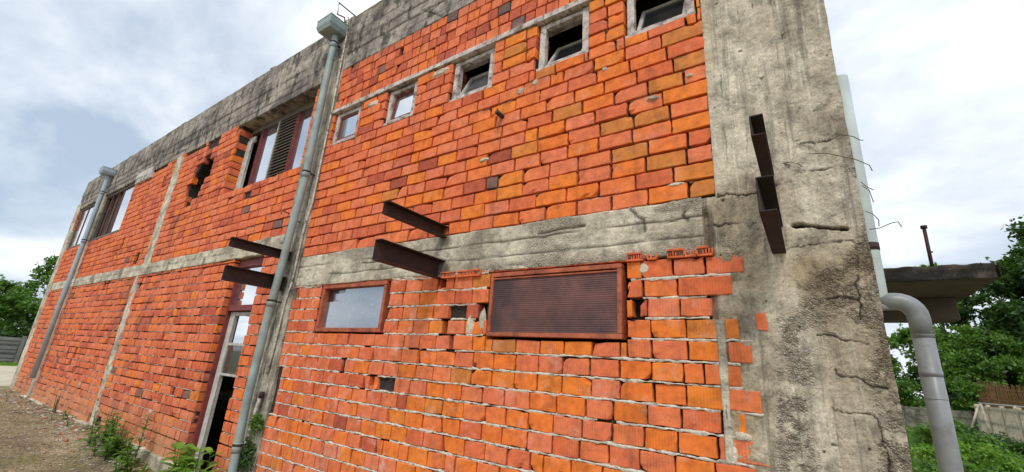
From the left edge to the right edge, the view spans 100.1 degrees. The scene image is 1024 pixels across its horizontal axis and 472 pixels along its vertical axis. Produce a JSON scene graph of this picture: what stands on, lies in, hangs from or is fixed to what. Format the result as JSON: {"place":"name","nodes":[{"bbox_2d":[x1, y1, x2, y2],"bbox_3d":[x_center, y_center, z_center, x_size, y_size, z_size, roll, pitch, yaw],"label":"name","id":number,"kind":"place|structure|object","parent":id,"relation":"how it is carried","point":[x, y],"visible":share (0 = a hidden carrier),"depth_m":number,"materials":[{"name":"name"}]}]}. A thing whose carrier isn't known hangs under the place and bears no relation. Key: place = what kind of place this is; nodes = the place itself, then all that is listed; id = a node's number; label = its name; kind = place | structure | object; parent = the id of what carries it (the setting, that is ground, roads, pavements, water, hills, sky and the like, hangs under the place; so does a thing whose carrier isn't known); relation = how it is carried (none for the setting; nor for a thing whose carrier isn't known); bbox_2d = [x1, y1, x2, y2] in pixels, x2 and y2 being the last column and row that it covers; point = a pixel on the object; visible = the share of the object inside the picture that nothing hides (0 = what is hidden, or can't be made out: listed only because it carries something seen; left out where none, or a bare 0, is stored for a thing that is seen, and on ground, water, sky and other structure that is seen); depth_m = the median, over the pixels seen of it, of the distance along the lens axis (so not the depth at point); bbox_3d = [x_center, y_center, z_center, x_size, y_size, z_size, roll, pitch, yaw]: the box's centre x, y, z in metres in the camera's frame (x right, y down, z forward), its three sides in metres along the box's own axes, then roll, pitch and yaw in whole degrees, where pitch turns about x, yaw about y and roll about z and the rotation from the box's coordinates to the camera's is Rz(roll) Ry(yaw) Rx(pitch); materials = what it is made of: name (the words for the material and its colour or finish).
{"place":"outdoors","nodes":[
{"label":"outdoors","id":0,"kind":"place"},
{"bbox_2d":[0,366,16,386],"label":"pavement","id":1,"kind":"structure","parent":0,"point":[7,373],"depth_m":15.60,"materials":[{"name":"concrete"}]},
{"bbox_2d":[0,362,17,365],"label":"grass","id":2,"kind":"structure","parent":0,"point":[8,364],"depth_m":21.07,"materials":[{"name":"green plant"}]},
{"bbox_2d":[0,362,931,471],"bbox_3d":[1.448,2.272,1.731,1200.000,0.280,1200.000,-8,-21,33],"label":"ground","id":3,"kind":"structure","parent":0,"point":[218,421],"depth_m":6.45,"materials":[{"name":"brown soil"}]},
{"bbox_2d":[0,336,27,362],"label":"slab fence","id":4,"kind":"object","parent":3,"relation":"on","point":[16,348],"visible":0.31,"depth_m":22.37,"materials":[{"name":"concrete"}]},
{"bbox_2d":[0,319,32,354],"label":"hedge","id":5,"kind":"object","parent":3,"relation":"on","point":[13,331],"visible":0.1,"depth_m":24.18,"materials":[{"name":"green plant"}]},
{"bbox_2d":[4,389,30,402],"bbox_3d":[-12.059,3.921,10.390,2.779,0.174,0.612,-5,-19,26],"label":"weed","id":6,"kind":"object","parent":3,"relation":"on","point":[6,394],"visible":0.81,"depth_m":10.51,"materials":[{"name":"green plant"}]},
{"bbox_2d":[0,274,37,330],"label":"tree","id":7,"kind":"object","parent":3,"relation":"on","point":[6,286],"visible":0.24,"depth_m":26.80,"materials":[{"name":"green plant"}]},
{"bbox_2d":[0,255,58,326],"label":"tree","id":8,"kind":"object","parent":3,"relation":"on","point":[24,299],"visible":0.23,"depth_m":25.97,"materials":[{"name":"green plant"}]},
{"bbox_2d":[52,394,60,412],"bbox_3d":[-9.219,3.427,8.669,0.193,0.480,0.120,-8,-21,33],"label":"weed","id":9,"kind":"object","parent":3,"relation":"on","point":[56,405],"visible":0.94,"depth_m":8.67,"materials":[{"name":"green plant"}]},
{"bbox_2d":[51,410,75,419],"bbox_3d":[-8.621,3.510,8.309,0.403,0.192,0.476,9,-18,-16],"label":"weed","id":10,"kind":"object","parent":3,"relation":"on","point":[65,414],"visible":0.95,"depth_m":8.21,"materials":[{"name":"green plant"}]},
{"bbox_2d":[0,394,148,471],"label":"wall foot debris","id":11,"kind":"object","parent":3,"relation":"on","point":[37,408],"depth_m":8.40,"materials":[{"name":"gravel"}]},
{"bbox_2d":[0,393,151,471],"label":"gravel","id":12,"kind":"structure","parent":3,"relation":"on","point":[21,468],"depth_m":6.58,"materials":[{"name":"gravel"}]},
{"bbox_2d":[32,422,139,469],"bbox_3d":[-6.537,3.187,6.541,4.318,0.228,0.698,-8,-21,33],"label":"brick rubble","id":13,"kind":"object","parent":3,"relation":"on","point":[77,429],"visible":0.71,"depth_m":6.66,"materials":[{"name":"red brick"}]},
{"bbox_2d":[78,411,124,446],"bbox_3d":[-6.251,2.988,6.580,0.899,0.585,0.540,-12,-24,42],"label":"weed","id":14,"kind":"object","parent":3,"relation":"on","point":[114,423],"visible":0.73,"depth_m":6.56,"materials":[{"name":"green plant"}]},
{"bbox_2d":[82,425,140,462],"bbox_3d":[-5.540,2.946,5.966,1.028,0.497,0.509,-8,-21,33],"label":"weed","id":15,"kind":"object","parent":3,"relation":"on","point":[118,445],"visible":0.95,"depth_m":6.00,"materials":[{"name":"green plant"}]},
{"bbox_2d":[109,455,151,471],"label":"weed","id":16,"kind":"object","parent":3,"relation":"on","point":[126,465],"visible":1,"depth_m":5.47,"materials":[{"name":"green plant"}]},
{"bbox_2d":[124,415,155,461],"bbox_3d":[-5.204,2.893,6.011,0.415,0.701,0.344,-8,-21,33],"label":"weed","id":17,"kind":"object","parent":3,"relation":"on","point":[139,446],"visible":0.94,"depth_m":6.03,"materials":[{"name":"green plant"}]},
{"bbox_2d":[157,442,222,471],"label":"weed","id":18,"kind":"object","parent":3,"relation":"on","point":[183,460],"visible":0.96,"depth_m":4.85,"materials":[{"name":"green plant"}]},
{"bbox_2d":[170,462,219,471],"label":"weed","id":19,"kind":"object","parent":3,"relation":"on","point":[186,469],"visible":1,"depth_m":4.61,"materials":[{"name":"green plant"}]},
{"bbox_2d":[237,391,264,471],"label":"old tube","id":20,"kind":"object","parent":3,"relation":"on","point":[260,397],"visible":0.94,"depth_m":4.83,"materials":[{"name":"metal"}]},
{"bbox_2d":[9,0,1000,471],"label":"brick building","id":21,"kind":"structure","parent":3,"relation":"on","point":[585,236],"depth_m":3.62,"materials":[{"name":"brick"}]},
{"bbox_2d":[29,166,116,377],"bbox_3d":[-11.573,0.792,11.302,0.362,5.612,0.346,-8,-21,33],"label":"downpipe","id":22,"kind":"object","parent":21,"relation":"attached to","point":[108,172],"visible":1,"depth_m":11.26,"materials":[{"name":"grey metal"}]},
{"bbox_2d":[67,203,94,249],"bbox_3d":[-12.721,-0.336,12.814,2.140,1.360,0.070,-8,-21,33],"label":"window","id":23,"kind":"structure","parent":21,"relation":"in","point":[85,215],"depth_m":13.08,"materials":[{"name":"grey"}]},
{"bbox_2d":[91,183,134,240],"bbox_3d":[-10.449,-0.630,11.348,2.500,1.360,0.130,-8,-21,33],"label":"window","id":24,"kind":"structure","parent":21,"relation":"in","point":[113,219],"depth_m":11.46,"materials":[{"name":"red wood"}]},
{"bbox_2d":[238,436,256,471],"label":"ivy","id":25,"kind":"object","parent":21,"relation":"attached to","point":[247,453],"visible":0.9,"depth_m":4.67,"materials":[{"name":"green plant"}]},
{"bbox_2d":[247,411,265,439],"bbox_3d":[-2.834,2.092,4.755,0.329,0.290,0.101,-8,-21,33],"label":"ivy","id":26,"kind":"object","parent":21,"relation":"attached to","point":[256,424],"visible":1,"depth_m":4.74,"materials":[{"name":"green plant"}]},
{"bbox_2d":[235,100,314,189],"bbox_3d":[-3.835,-1.445,7.120,2.600,1.323,0.148,-8,-21,33],"label":"window","id":27,"kind":"structure","parent":21,"relation":"in","point":[296,122],"depth_m":7.21,"materials":[{"name":"brown wood"}]},
{"bbox_2d":[228,12,348,471],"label":"downpipe","id":28,"kind":"object","parent":21,"relation":"attached to","point":[331,27],"visible":0.99,"depth_m":5.37,"materials":[{"name":"grey metal"}]},
{"bbox_2d":[266,17,348,373],"bbox_3d":[-2.606,-0.858,5.694,0.192,5.153,0.026,-8,-21,33],"label":"cable conduit","id":29,"kind":"object","parent":21,"relation":"attached to","point":[277,333],"visible":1,"depth_m":5.48,"materials":[{"name":"grey metal"}]},
{"bbox_2d":[330,106,361,146],"bbox_3d":[-2.184,-1.452,5.716,0.557,0.488,0.088,-8,-21,33],"label":"window","id":30,"kind":"structure","parent":21,"relation":"in","point":[347,123],"depth_m":5.74,"materials":[{"name":"white wood"}]},
{"bbox_2d":[315,281,391,332],"bbox_3d":[-1.677,0.762,4.537,1.084,0.508,0.114,-8,-21,33],"label":"window","id":31,"kind":"structure","parent":21,"relation":"in","point":[356,307],"depth_m":4.50,"materials":[{"name":"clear glass"}]},
{"bbox_2d":[383,81,417,126],"bbox_3d":[-1.301,-1.569,5.140,0.519,0.486,0.101,-8,-21,33],"label":"window","id":32,"kind":"structure","parent":21,"relation":"in","point":[401,106],"depth_m":5.17,"materials":[{"name":"white wood"}]},
{"bbox_2d":[449,48,495,101],"bbox_3d":[-0.356,-1.662,4.590,0.569,0.506,0.237,-8,-21,33],"label":"window","id":33,"kind":"structure","parent":21,"relation":"in","point":[483,81],"depth_m":4.61,"materials":[{"name":"grey wood"}]},
{"bbox_2d":[536,7,589,70],"bbox_3d":[0.534,-1.764,4.024,0.528,0.529,0.280,-8,-21,33],"label":"window","id":34,"kind":"structure","parent":21,"relation":"in","point":[581,46],"depth_m":4.01,"materials":[{"name":"grey wood"}]},
{"bbox_2d":[625,0,696,38],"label":"window","id":35,"kind":"structure","parent":21,"relation":"in","point":[672,10],"depth_m":3.55,"materials":[{"name":"grey wood"}]},
{"bbox_2d":[837,74,963,471],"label":"drain pipe","id":36,"kind":"object","parent":21,"relation":"attached to","point":[937,404],"visible":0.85,"depth_m":2.65,"materials":[{"name":"grey plastic"}]},
{"bbox_2d":[901,405,979,431],"bbox_3d":[21.485,8.876,20.321,7.495,1.220,0.140,-8,-21,33],"label":"slab fence","id":37,"kind":"object","parent":3,"relation":"on","point":[921,413],"visible":0.08,"depth_m":21.14,"materials":[{"name":"concrete"}]},
{"bbox_2d":[915,262,970,349],"bbox_3d":[32.090,7.685,31.781,3.151,11.711,3.121,11,-19,-22],"label":"tree","id":38,"kind":"object","parent":3,"relation":"on","point":[950,327],"visible":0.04,"depth_m":32.08,"materials":[{"name":"green plant"}]},
{"bbox_2d":[906,417,985,446],"bbox_3d":[13.848,6.451,13.665,1.879,1.416,1.688,-8,-21,33],"label":"weed bush","id":39,"kind":"object","parent":3,"relation":"on","point":[923,434],"visible":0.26,"depth_m":13.78,"materials":[{"name":"green plant"}]},
{"bbox_2d":[887,323,1016,422],"bbox_3d":[22.642,7.783,23.249,5.910,6.142,5.149,-8,-21,33],"label":"tree","id":40,"kind":"object","parent":3,"relation":"on","point":[965,390],"visible":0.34,"depth_m":22.53,"materials":[{"name":"green plant"}]},
{"bbox_2d":[912,456,1005,471],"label":"weed bush","id":41,"kind":"object","parent":3,"relation":"on","point":[926,467],"visible":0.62,"depth_m":7.46,"materials":[{"name":"green plant"}]},
{"bbox_2d":[910,439,1023,471],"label":"weed bush","id":42,"kind":"object","parent":3,"relation":"on","point":[1005,462],"visible":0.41,"depth_m":9.18,"materials":[{"name":"green plant"}]},
{"bbox_2d":[926,428,1023,466],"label":"weed bush","id":43,"kind":"object","parent":3,"relation":"on","point":[971,439],"visible":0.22,"depth_m":10.52,"materials":[{"name":"green plant"}]},
{"bbox_2d":[938,320,1023,406],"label":"tree","id":44,"kind":"object","parent":3,"relation":"on","point":[995,368],"visible":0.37,"depth_m":22.80,"materials":[{"name":"green plant"}]},
{"bbox_2d":[938,291,1023,397],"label":"tree","id":45,"kind":"object","parent":3,"relation":"on","point":[969,313],"visible":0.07,"depth_m":26.05,"materials":[{"name":"green plant"}]},
{"bbox_2d":[944,243,1023,402],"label":"tree","id":46,"kind":"object","parent":3,"relation":"on","point":[1003,314],"visible":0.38,"depth_m":24.43,"materials":[{"name":"green plant"}]},
{"bbox_2d":[956,431,1023,457],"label":"weed bush","id":47,"kind":"object","parent":3,"relation":"on","point":[1017,446],"visible":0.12,"depth_m":11.54,"materials":[{"name":"green plant"}]},
{"bbox_2d":[969,402,1023,435],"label":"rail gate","id":48,"kind":"structure","parent":3,"relation":"on","point":[979,404],"depth_m":16.75,"materials":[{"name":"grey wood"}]},
{"bbox_2d":[973,404,1023,442],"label":"fence","id":49,"kind":"object","parent":3,"relation":"on","point":[1009,422],"visible":0.72,"depth_m":16.99,"materials":[{"name":"concrete"}]},
{"bbox_2d":[975,380,1023,409],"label":"reed screen","id":50,"kind":"object","parent":3,"relation":"on","point":[1004,399],"visible":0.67,"depth_m":20.69,"materials":[{"name":"brown wicker"}]},
{"bbox_2d":[980,215,1023,305],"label":"tree","id":51,"kind":"object","parent":3,"relation":"on","point":[1019,237],"visible":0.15,"depth_m":27.25,"materials":[{"name":"green plant"}]},
{"bbox_2d":[0,0,1023,397],"label":"sky","id":52,"kind":"structure","parent":0,"point":[937,86],"materials":[{"name":"white"}]},
{"bbox_2d":[904,424,1023,465],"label":"grass","id":53,"kind":"structure","parent":0,"point":[911,443],"depth_m":13.56,"materials":[{"name":"green plant"}]}
]}

